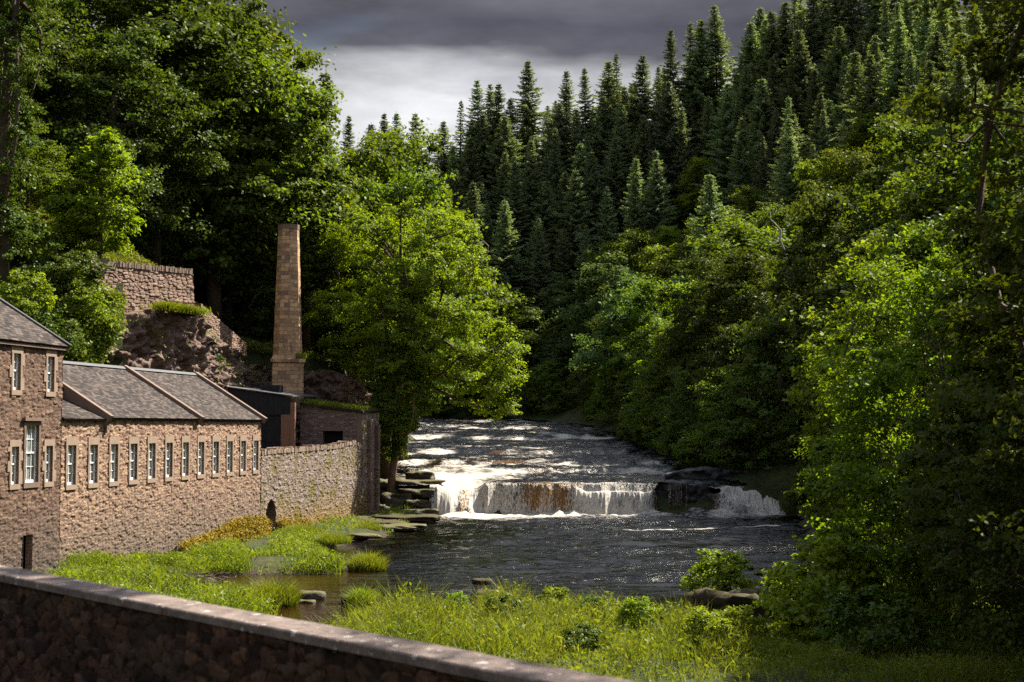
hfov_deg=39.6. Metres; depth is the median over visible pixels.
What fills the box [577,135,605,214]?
spruce tree
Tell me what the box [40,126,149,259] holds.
young tree
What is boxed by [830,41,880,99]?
spruce tree
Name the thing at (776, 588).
bush
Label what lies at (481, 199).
spruce tree
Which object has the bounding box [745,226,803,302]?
bankside tree
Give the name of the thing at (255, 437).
window
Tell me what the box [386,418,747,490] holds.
rapids
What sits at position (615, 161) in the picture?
spruce tree
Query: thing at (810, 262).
sycamore tree
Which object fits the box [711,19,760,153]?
spruce tree
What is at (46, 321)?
bush
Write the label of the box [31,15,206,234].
beech tree
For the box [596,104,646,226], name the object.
spruce tree
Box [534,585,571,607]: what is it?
weed clump
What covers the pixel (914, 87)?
spruce tree
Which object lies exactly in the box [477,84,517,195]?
spruce tree
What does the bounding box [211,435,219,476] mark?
window
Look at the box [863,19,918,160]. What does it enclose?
spruce tree
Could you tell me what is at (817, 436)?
bankside tree
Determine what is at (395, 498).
rock slab
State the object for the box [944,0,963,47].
spruce tree
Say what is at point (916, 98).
bankside tree
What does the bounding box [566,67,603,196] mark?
spruce tree
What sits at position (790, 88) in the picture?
spruce tree
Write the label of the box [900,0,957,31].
spruce tree
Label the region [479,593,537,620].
weed clump
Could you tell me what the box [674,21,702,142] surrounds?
spruce tree
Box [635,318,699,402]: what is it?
sycamore tree
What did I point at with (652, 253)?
sycamore tree
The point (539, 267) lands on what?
spruce tree
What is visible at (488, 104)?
spruce tree
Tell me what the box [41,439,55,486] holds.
window
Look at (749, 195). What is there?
bankside tree
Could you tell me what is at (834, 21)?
spruce tree
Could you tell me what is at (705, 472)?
rock ledge
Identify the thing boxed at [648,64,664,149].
spruce tree
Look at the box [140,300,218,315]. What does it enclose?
grass ledge
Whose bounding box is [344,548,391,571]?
grass tuft
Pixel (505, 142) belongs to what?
spruce tree
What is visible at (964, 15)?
spruce tree
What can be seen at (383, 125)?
spruce tree
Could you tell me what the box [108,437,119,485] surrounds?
window
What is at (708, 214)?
spruce tree
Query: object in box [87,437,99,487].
window
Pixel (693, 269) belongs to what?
beech tree
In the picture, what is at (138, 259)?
undergrowth
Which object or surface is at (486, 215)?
spruce tree
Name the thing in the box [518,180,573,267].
spruce tree
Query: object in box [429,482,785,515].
waterfall
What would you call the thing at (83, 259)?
bush
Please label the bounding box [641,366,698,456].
bankside tree
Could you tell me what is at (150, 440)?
window
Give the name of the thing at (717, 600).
river boulder
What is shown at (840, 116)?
spruce tree
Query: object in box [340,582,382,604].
grass tuft
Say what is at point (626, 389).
bankside tree
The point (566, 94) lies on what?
spruce tree
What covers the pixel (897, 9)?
spruce tree
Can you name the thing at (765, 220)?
bankside tree
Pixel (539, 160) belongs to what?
spruce tree
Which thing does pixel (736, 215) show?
bankside tree
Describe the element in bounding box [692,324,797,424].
bankside tree
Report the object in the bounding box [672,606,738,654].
weed clump
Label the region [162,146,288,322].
beech tree
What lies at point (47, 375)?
window
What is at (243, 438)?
window
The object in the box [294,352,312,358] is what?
grass tuft
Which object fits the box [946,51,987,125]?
spruce tree
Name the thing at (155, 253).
beech tree
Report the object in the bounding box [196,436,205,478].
window
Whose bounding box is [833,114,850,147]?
spruce tree
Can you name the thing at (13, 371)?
window
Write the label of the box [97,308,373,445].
cliff
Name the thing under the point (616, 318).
ash tree
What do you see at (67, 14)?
beech tree
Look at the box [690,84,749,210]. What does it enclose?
spruce tree
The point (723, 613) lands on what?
weed clump
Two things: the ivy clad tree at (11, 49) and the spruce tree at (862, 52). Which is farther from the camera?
the spruce tree at (862, 52)
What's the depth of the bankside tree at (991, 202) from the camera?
70.03 m
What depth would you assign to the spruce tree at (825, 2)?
247.14 m
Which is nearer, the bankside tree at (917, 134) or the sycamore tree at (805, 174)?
the bankside tree at (917, 134)
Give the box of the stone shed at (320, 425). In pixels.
[300,403,380,513]
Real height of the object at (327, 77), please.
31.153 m
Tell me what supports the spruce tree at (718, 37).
on the ground at (777, 480)
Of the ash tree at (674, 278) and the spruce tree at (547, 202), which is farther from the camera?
the spruce tree at (547, 202)
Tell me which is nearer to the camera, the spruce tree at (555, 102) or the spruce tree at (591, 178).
the spruce tree at (591, 178)
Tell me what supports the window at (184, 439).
in the mill wing
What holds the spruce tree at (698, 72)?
on the ground at (777, 480)
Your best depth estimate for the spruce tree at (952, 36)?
163.91 m
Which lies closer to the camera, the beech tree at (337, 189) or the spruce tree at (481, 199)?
the beech tree at (337, 189)
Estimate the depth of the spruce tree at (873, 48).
209.08 m
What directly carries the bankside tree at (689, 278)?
on the ground at (777, 480)
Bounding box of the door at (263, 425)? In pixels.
[261,415,265,448]
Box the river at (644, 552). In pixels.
[196,505,821,627]
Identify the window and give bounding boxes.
[6,440,22,489]
[9,346,24,394]
[22,418,44,487]
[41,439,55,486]
[43,350,57,396]
[64,437,77,489]
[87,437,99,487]
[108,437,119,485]
[127,437,138,484]
[146,436,156,482]
[164,436,173,481]
[180,436,189,479]
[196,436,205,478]
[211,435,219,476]
[225,435,233,475]
[239,435,246,474]
[252,435,259,473]
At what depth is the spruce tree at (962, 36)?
130.13 m
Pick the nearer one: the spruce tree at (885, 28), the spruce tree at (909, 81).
the spruce tree at (909, 81)
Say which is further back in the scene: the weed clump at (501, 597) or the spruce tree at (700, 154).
the spruce tree at (700, 154)
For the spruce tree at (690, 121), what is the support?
on the ground at (777, 480)
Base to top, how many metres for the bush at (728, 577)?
2.044 m
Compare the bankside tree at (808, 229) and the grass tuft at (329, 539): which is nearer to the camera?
the grass tuft at (329, 539)
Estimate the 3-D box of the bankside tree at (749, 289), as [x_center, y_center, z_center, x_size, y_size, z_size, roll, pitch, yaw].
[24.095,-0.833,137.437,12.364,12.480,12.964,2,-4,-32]
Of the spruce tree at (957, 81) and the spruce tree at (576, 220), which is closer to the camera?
the spruce tree at (957, 81)
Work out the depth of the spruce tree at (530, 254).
235.15 m
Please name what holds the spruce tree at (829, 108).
on the ground at (777, 480)
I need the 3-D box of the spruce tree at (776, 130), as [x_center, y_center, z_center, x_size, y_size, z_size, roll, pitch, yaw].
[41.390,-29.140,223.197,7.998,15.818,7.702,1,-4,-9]
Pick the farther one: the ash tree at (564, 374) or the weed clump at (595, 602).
the ash tree at (564, 374)
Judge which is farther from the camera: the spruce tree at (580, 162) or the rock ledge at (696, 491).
the spruce tree at (580, 162)
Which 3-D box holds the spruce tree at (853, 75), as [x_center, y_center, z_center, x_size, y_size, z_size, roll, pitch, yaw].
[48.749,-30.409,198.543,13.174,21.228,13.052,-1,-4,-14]
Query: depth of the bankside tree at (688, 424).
126.43 m
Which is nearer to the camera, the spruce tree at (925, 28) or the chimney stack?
the chimney stack
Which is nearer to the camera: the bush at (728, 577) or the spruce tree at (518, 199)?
the bush at (728, 577)
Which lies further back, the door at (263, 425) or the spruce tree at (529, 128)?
the spruce tree at (529, 128)
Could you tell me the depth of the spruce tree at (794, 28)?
242.22 m
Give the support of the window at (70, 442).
in the mill wing
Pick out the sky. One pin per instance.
(425, 57)
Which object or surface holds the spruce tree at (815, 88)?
on the ground at (777, 480)
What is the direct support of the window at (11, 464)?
in the mill block
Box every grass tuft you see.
[237,574,307,608]
[276,521,326,533]
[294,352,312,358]
[312,530,353,544]
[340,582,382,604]
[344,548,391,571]
[353,520,381,529]
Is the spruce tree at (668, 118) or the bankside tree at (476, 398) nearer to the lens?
the bankside tree at (476, 398)
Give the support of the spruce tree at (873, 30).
on the ground at (777, 480)
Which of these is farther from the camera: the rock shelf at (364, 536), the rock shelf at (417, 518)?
the rock shelf at (417, 518)
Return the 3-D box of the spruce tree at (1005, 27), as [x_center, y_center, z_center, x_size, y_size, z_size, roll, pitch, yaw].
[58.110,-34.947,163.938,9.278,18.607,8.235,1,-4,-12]
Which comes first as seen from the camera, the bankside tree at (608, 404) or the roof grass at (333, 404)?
the roof grass at (333, 404)
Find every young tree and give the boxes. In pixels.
[38,177,96,257]
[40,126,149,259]
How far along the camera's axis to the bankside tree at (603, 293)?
203.67 m
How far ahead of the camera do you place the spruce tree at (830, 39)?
235.19 m
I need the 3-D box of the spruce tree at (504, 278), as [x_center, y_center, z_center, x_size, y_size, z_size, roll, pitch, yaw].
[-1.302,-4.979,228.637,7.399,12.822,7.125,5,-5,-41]
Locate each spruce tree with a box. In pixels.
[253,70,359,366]
[340,116,355,171]
[358,123,379,175]
[373,113,396,183]
[388,111,404,183]
[405,111,434,185]
[422,161,452,220]
[424,170,442,234]
[427,120,457,207]
[443,120,487,206]
[443,145,461,224]
[447,80,499,201]
[447,170,468,241]
[448,136,497,241]
[449,101,466,174]
[461,114,498,222]
[461,182,519,285]
[461,218,498,326]
[468,182,496,264]
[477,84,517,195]
[478,84,498,184]
[478,116,529,231]
[481,201,495,266]
[485,204,534,323]
[486,200,525,294]
[489,152,524,252]
[490,96,529,209]
[491,156,533,271]
[497,61,560,187]
[499,272,515,327]
[511,139,557,261]
[511,215,558,305]
[516,103,583,220]
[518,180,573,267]
[519,136,543,211]
[521,218,556,324]
[522,151,544,234]
[529,128,567,242]
[534,168,601,283]
[537,105,551,155]
[541,101,567,176]
[543,229,577,305]
[544,170,585,271]
[545,69,583,185]
[549,144,615,246]
[559,109,600,200]
[563,152,619,257]
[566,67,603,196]
[569,224,593,303]
[570,61,629,181]
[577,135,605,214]
[587,96,612,195]
[588,138,631,239]
[590,187,618,265]
[595,53,631,173]
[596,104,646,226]
[599,55,672,189]
[599,86,639,205]
[607,158,655,270]
[615,115,665,221]
[617,182,643,254]
[624,126,653,186]
[625,81,707,212]
[625,85,639,133]
[629,157,688,258]
[640,150,685,243]
[647,68,667,142]
[647,144,676,198]
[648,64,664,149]
[650,28,695,162]
[666,107,697,214]
[672,94,701,174]
[674,19,725,155]
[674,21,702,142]
[677,54,719,149]
[685,174,734,253]
[687,5,736,128]
[687,96,721,181]
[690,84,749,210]
[691,98,723,197]
[700,6,766,134]
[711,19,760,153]
[712,56,743,136]
[712,95,737,173]
[718,116,774,219]
[719,104,757,205]
[722,65,763,173]
[724,77,781,201]
[740,0,803,108]
[742,17,787,122]
[747,11,788,137]
[748,137,773,219]
[749,57,785,175]
[753,106,782,200]
[755,111,817,240]
[757,26,826,164]
[758,117,805,231]
[762,158,794,228]
[766,96,806,197]
[771,79,803,174]
[780,0,804,106]
[781,0,836,97]
[784,0,823,116]
[793,26,824,115]
[797,67,832,161]
[797,92,832,160]
[802,26,853,133]
[802,92,840,176]
[805,99,840,156]
[806,0,839,42]
[807,28,840,106]
[807,142,818,183]
[812,109,833,194]
[817,0,861,65]
[819,49,877,187]
[826,54,896,191]
[827,0,870,63]
[829,85,846,146]
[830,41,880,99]
[831,56,852,144]
[833,107,854,190]
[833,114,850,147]
[835,0,891,57]
[851,9,884,76]
[853,37,866,58]
[854,0,917,65]
[861,35,892,115]
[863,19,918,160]
[870,0,893,71]
[872,78,886,115]
[875,48,922,186]
[878,1,911,80]
[880,33,918,114]
[885,84,926,193]
[886,0,921,65]
[896,0,939,95]
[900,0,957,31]
[905,0,952,100]
[910,0,935,58]
[911,32,986,186]
[917,29,949,92]
[917,35,935,108]
[917,59,941,124]
[920,0,959,71]
[925,17,964,123]
[927,5,986,130]
[931,54,979,160]
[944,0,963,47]
[945,1,973,66]
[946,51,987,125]
[974,23,1018,89]
[974,60,1008,111]
[978,0,1003,40]
[989,5,1010,37]
[996,8,1022,58]
[1003,25,1023,91]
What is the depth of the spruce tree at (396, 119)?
263.50 m
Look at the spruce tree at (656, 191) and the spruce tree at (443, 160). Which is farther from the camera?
the spruce tree at (443, 160)
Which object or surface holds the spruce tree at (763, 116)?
on the ground at (777, 480)
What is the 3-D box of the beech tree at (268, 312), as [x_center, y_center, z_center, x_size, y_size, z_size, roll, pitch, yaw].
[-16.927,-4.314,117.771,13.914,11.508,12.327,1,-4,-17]
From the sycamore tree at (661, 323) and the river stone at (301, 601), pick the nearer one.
the river stone at (301, 601)
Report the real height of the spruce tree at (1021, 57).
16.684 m
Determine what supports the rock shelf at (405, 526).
on the ground at (777, 480)
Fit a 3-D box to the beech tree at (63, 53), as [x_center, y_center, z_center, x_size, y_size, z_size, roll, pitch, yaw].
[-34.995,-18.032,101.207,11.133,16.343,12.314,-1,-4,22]
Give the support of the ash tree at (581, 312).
on the ground at (777, 480)
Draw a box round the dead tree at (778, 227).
[769,211,786,291]
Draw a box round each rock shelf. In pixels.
[346,516,370,519]
[347,533,382,538]
[348,519,405,524]
[369,513,443,522]
[380,523,427,531]
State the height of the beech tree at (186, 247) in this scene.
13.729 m
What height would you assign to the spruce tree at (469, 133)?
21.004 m
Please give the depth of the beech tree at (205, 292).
122.58 m
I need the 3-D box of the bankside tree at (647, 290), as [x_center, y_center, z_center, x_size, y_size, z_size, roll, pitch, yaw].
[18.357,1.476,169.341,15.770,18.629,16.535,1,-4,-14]
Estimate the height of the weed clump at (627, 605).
1.187 m
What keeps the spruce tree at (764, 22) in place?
on the ground at (777, 480)
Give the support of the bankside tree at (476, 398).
on the ground at (777, 480)
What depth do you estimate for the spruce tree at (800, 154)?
190.79 m
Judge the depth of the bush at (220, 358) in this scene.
100.08 m
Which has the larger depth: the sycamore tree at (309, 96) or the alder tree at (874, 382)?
the sycamore tree at (309, 96)
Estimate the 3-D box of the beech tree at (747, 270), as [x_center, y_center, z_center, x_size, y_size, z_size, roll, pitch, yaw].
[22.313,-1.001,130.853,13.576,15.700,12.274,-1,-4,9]
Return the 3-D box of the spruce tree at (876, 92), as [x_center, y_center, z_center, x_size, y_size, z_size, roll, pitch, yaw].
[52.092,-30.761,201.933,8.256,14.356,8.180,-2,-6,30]
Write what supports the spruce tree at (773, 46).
on the ground at (777, 480)
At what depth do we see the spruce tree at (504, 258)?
232.70 m
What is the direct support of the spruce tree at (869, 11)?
on the ground at (777, 480)
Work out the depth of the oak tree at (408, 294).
110.56 m
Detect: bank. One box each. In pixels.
[0,256,68,360]
[102,283,122,365]
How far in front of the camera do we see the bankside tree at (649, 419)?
141.54 m
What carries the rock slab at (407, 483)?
on the rock slab at (417, 493)
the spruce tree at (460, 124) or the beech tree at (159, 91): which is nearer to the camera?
the beech tree at (159, 91)
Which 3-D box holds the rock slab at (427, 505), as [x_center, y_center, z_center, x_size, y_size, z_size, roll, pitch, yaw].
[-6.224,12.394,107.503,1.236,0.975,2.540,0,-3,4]
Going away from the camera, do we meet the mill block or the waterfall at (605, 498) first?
the mill block
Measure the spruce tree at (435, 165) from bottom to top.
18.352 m
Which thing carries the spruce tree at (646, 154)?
on the ground at (777, 480)
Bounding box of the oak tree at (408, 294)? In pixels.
[301,196,531,478]
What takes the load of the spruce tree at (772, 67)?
on the ground at (777, 480)
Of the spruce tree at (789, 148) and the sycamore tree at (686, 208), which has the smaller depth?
the spruce tree at (789, 148)
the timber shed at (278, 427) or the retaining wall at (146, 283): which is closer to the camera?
the retaining wall at (146, 283)
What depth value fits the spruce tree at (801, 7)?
246.79 m
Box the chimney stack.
[270,224,305,405]
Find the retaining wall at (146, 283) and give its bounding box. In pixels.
[71,258,194,312]
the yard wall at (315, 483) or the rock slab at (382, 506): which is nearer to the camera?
the yard wall at (315, 483)
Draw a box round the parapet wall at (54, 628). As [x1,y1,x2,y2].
[0,565,636,681]
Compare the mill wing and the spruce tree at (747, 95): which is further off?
the spruce tree at (747, 95)
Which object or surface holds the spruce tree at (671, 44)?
on the ground at (777, 480)
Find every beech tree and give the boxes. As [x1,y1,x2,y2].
[0,0,101,165]
[0,9,50,124]
[12,8,146,195]
[17,0,197,198]
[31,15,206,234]
[33,3,96,62]
[34,0,270,230]
[42,67,191,243]
[93,0,346,300]
[117,75,252,277]
[121,158,209,264]
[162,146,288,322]
[162,182,234,294]
[163,96,290,291]
[195,156,311,333]
[195,287,238,302]
[199,3,355,317]
[222,224,381,349]
[236,158,368,323]
[500,306,559,382]
[652,250,751,396]
[684,245,803,372]
[797,190,867,269]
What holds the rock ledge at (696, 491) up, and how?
on the ground at (777, 480)
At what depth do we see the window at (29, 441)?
56.94 m
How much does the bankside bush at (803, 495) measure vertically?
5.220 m
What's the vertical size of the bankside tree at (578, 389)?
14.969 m
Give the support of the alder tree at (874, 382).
on the ground at (777, 480)
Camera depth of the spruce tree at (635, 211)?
228.17 m
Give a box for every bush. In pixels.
[0,269,57,314]
[8,207,68,262]
[32,311,90,355]
[39,249,113,292]
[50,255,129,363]
[69,288,115,327]
[216,353,225,370]
[678,548,762,591]
[750,531,894,641]
[750,561,818,615]
[766,404,810,463]
[778,453,819,512]
[813,583,959,657]
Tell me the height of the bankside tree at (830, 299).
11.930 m
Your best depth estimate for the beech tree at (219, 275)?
115.51 m
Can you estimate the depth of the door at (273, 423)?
100.64 m
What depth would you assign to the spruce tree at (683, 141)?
241.09 m
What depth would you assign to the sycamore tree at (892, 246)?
70.81 m
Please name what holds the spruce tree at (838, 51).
on the ground at (777, 480)
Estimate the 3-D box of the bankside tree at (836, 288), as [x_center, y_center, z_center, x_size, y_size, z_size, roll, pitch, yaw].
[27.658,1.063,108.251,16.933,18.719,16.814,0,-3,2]
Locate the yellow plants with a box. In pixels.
[175,513,315,551]
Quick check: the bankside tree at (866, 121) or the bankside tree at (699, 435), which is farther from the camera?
the bankside tree at (866, 121)
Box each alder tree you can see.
[783,252,952,548]
[803,212,1023,630]
[821,301,974,584]
[865,170,1023,574]
[885,0,1023,554]
[897,317,1023,681]
[921,86,1023,481]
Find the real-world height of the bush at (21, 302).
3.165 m
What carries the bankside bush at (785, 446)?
on the ground at (777, 480)
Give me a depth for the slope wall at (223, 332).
103.34 m
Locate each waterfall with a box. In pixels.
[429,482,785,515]
[668,483,686,505]
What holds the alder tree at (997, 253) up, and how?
on the ground at (777, 480)
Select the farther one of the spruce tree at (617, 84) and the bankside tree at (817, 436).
the spruce tree at (617, 84)
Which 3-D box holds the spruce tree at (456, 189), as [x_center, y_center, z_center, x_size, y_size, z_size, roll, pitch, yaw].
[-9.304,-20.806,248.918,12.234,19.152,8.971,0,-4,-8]
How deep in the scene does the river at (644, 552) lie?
74.33 m
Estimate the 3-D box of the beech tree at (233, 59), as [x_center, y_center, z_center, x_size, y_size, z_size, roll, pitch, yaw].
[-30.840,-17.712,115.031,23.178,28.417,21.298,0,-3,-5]
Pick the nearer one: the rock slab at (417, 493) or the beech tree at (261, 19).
the rock slab at (417, 493)
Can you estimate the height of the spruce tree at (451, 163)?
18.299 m
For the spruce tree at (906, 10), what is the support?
on the ground at (777, 480)
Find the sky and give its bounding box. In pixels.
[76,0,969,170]
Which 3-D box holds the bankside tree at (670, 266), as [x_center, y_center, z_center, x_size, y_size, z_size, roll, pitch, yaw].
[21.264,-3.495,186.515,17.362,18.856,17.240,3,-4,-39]
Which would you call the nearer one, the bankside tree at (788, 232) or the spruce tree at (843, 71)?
the bankside tree at (788, 232)
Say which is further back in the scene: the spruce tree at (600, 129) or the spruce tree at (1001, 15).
the spruce tree at (600, 129)
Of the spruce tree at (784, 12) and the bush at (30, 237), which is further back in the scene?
the spruce tree at (784, 12)
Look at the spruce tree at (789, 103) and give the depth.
216.40 m
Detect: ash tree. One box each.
[529,338,573,388]
[537,272,587,336]
[547,251,634,355]
[566,271,673,397]
[653,245,713,313]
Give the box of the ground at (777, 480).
[9,148,1023,681]
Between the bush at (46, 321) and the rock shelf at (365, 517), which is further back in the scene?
the rock shelf at (365, 517)
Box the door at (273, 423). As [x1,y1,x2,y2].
[266,415,280,447]
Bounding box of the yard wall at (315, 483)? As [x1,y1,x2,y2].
[260,440,362,532]
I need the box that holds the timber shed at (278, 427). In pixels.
[226,385,316,448]
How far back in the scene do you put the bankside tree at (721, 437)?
113.00 m
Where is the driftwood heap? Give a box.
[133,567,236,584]
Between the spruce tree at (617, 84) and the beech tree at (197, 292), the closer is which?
the beech tree at (197, 292)
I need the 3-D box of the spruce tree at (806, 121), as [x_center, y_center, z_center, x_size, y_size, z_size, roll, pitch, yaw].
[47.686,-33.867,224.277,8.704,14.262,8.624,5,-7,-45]
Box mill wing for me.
[59,361,267,568]
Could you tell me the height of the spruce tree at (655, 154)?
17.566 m
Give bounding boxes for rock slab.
[380,477,405,493]
[380,490,412,510]
[380,501,392,510]
[394,479,445,487]
[397,488,435,498]
[400,508,439,514]
[404,498,429,508]
[405,471,435,479]
[420,501,433,508]
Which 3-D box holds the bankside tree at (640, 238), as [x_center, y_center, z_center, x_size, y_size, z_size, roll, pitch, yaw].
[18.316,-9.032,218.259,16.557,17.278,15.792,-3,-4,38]
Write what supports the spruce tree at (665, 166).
on the ground at (777, 480)
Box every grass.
[22,504,417,615]
[300,398,371,409]
[301,573,1023,681]
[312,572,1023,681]
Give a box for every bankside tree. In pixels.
[410,369,465,417]
[444,296,513,385]
[448,286,561,391]
[455,363,520,417]
[471,282,520,352]
[514,361,574,417]
[553,369,591,413]
[567,312,616,404]
[570,272,655,361]
[574,238,641,313]
[575,228,672,296]
[581,365,615,427]
[588,274,689,402]
[596,353,640,426]
[607,317,676,395]
[610,357,650,442]
[616,357,674,438]
[618,353,704,447]
[620,242,705,310]
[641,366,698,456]
[646,216,816,372]
[648,367,724,459]
[669,367,773,468]
[675,205,744,266]
[676,252,720,296]
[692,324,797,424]
[697,384,800,470]
[701,273,801,357]
[701,309,832,445]
[718,185,777,240]
[731,198,801,261]
[739,177,889,367]
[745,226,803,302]
[765,231,884,417]
[779,221,885,382]
[786,406,838,466]
[802,255,859,350]
[805,421,908,532]
[818,107,964,278]
[818,108,899,194]
[840,98,1022,305]
[863,83,949,183]
[878,76,1023,301]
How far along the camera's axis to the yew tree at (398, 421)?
107.70 m
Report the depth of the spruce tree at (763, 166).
215.25 m
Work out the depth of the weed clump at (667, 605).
40.74 m
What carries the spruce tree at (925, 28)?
on the ground at (777, 480)
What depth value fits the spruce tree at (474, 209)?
241.48 m
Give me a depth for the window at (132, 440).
65.82 m
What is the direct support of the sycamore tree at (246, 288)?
on the ground at (777, 480)
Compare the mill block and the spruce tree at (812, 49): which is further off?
the spruce tree at (812, 49)
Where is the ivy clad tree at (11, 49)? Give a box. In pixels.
[0,0,58,285]
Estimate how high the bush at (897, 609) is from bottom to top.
2.195 m
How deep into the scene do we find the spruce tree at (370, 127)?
263.70 m
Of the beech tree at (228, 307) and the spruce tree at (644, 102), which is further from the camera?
the spruce tree at (644, 102)
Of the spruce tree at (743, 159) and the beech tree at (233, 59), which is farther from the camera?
the spruce tree at (743, 159)
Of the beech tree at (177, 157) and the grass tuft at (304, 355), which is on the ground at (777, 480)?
the beech tree at (177, 157)
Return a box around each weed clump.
[439,590,469,613]
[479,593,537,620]
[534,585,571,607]
[557,621,604,654]
[575,595,613,622]
[612,595,668,632]
[657,603,691,627]
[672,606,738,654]
[711,609,739,626]
[718,604,779,638]
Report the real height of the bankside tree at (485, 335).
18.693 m
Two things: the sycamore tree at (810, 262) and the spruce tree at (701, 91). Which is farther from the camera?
the spruce tree at (701, 91)
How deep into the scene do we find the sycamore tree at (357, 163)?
130.46 m
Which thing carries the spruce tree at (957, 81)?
on the ground at (777, 480)
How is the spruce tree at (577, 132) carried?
on the ground at (777, 480)
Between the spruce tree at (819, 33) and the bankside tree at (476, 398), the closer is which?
the bankside tree at (476, 398)
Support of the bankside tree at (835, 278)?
on the ground at (777, 480)
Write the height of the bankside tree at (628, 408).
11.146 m
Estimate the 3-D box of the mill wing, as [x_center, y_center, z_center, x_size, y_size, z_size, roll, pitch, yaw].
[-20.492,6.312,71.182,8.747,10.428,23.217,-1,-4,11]
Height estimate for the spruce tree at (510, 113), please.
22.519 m
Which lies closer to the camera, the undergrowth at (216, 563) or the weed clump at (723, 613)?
the weed clump at (723, 613)
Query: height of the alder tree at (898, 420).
10.638 m
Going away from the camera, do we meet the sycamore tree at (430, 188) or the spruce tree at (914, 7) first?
the sycamore tree at (430, 188)
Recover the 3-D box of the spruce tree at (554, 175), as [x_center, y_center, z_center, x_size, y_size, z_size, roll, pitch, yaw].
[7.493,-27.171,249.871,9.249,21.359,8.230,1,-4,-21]
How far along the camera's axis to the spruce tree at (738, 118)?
232.63 m
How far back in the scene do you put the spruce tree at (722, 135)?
244.40 m
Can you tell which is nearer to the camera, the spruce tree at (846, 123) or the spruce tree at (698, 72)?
the spruce tree at (846, 123)
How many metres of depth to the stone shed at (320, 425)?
102.07 m
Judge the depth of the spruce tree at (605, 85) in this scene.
258.69 m
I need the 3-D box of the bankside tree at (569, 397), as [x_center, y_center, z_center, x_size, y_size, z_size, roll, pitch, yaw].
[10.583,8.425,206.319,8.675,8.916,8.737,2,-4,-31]
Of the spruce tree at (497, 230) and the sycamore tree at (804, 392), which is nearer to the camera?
the sycamore tree at (804, 392)
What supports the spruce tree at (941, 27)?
on the ground at (777, 480)
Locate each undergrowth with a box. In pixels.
[9,188,346,360]
[49,508,412,615]
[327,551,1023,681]
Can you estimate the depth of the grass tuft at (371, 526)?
88.21 m
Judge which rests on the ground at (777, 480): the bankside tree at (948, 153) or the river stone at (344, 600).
the bankside tree at (948, 153)
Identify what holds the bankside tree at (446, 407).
on the ground at (777, 480)
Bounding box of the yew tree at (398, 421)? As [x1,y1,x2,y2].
[357,346,445,490]
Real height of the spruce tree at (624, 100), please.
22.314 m
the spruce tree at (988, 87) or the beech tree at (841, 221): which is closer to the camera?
the spruce tree at (988, 87)
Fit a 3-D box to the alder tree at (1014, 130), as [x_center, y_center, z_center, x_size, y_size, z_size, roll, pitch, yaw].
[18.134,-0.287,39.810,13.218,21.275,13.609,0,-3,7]
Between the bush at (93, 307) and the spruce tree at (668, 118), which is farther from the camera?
the spruce tree at (668, 118)
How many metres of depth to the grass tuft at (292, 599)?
52.47 m
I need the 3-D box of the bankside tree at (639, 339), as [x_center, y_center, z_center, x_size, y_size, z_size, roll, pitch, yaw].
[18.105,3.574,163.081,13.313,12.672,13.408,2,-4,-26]
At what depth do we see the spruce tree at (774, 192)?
206.56 m
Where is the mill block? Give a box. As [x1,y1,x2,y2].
[0,298,70,573]
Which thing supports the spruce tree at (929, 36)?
on the ground at (777, 480)
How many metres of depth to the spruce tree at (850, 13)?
242.06 m
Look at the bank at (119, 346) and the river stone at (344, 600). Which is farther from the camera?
the bank at (119, 346)
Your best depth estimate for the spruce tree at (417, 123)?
262.40 m
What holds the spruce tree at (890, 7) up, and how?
on the ground at (777, 480)
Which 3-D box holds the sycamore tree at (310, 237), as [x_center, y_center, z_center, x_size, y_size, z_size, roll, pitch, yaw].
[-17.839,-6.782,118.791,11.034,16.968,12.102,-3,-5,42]
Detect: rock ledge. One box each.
[655,479,715,503]
[665,466,749,479]
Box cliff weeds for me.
[115,314,365,407]
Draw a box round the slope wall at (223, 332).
[194,303,246,355]
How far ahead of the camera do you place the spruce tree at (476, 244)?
232.45 m
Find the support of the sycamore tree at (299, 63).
on the ground at (777, 480)
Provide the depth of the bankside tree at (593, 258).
221.58 m
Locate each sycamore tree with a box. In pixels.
[10,121,75,212]
[140,7,353,321]
[171,30,384,321]
[221,106,369,326]
[241,154,359,317]
[310,138,427,369]
[312,159,489,459]
[324,116,518,370]
[633,279,722,390]
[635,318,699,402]
[639,243,680,279]
[645,225,682,275]
[672,155,732,224]
[781,145,885,243]
[781,156,862,231]
[782,223,893,457]
[789,228,845,312]
[801,156,991,383]
[806,225,983,437]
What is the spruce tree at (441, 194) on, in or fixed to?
on the ground at (777, 480)
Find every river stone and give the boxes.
[298,599,315,603]
[341,596,347,603]
[470,589,501,597]
[472,578,493,584]
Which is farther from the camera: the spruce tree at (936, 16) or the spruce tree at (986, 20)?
the spruce tree at (936, 16)
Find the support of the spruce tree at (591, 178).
on the ground at (777, 480)
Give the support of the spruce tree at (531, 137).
on the ground at (777, 480)
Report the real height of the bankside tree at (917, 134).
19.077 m
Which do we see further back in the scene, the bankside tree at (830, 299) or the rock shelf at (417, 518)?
the bankside tree at (830, 299)
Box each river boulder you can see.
[172,575,217,585]
[682,587,778,619]
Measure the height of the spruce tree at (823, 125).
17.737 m

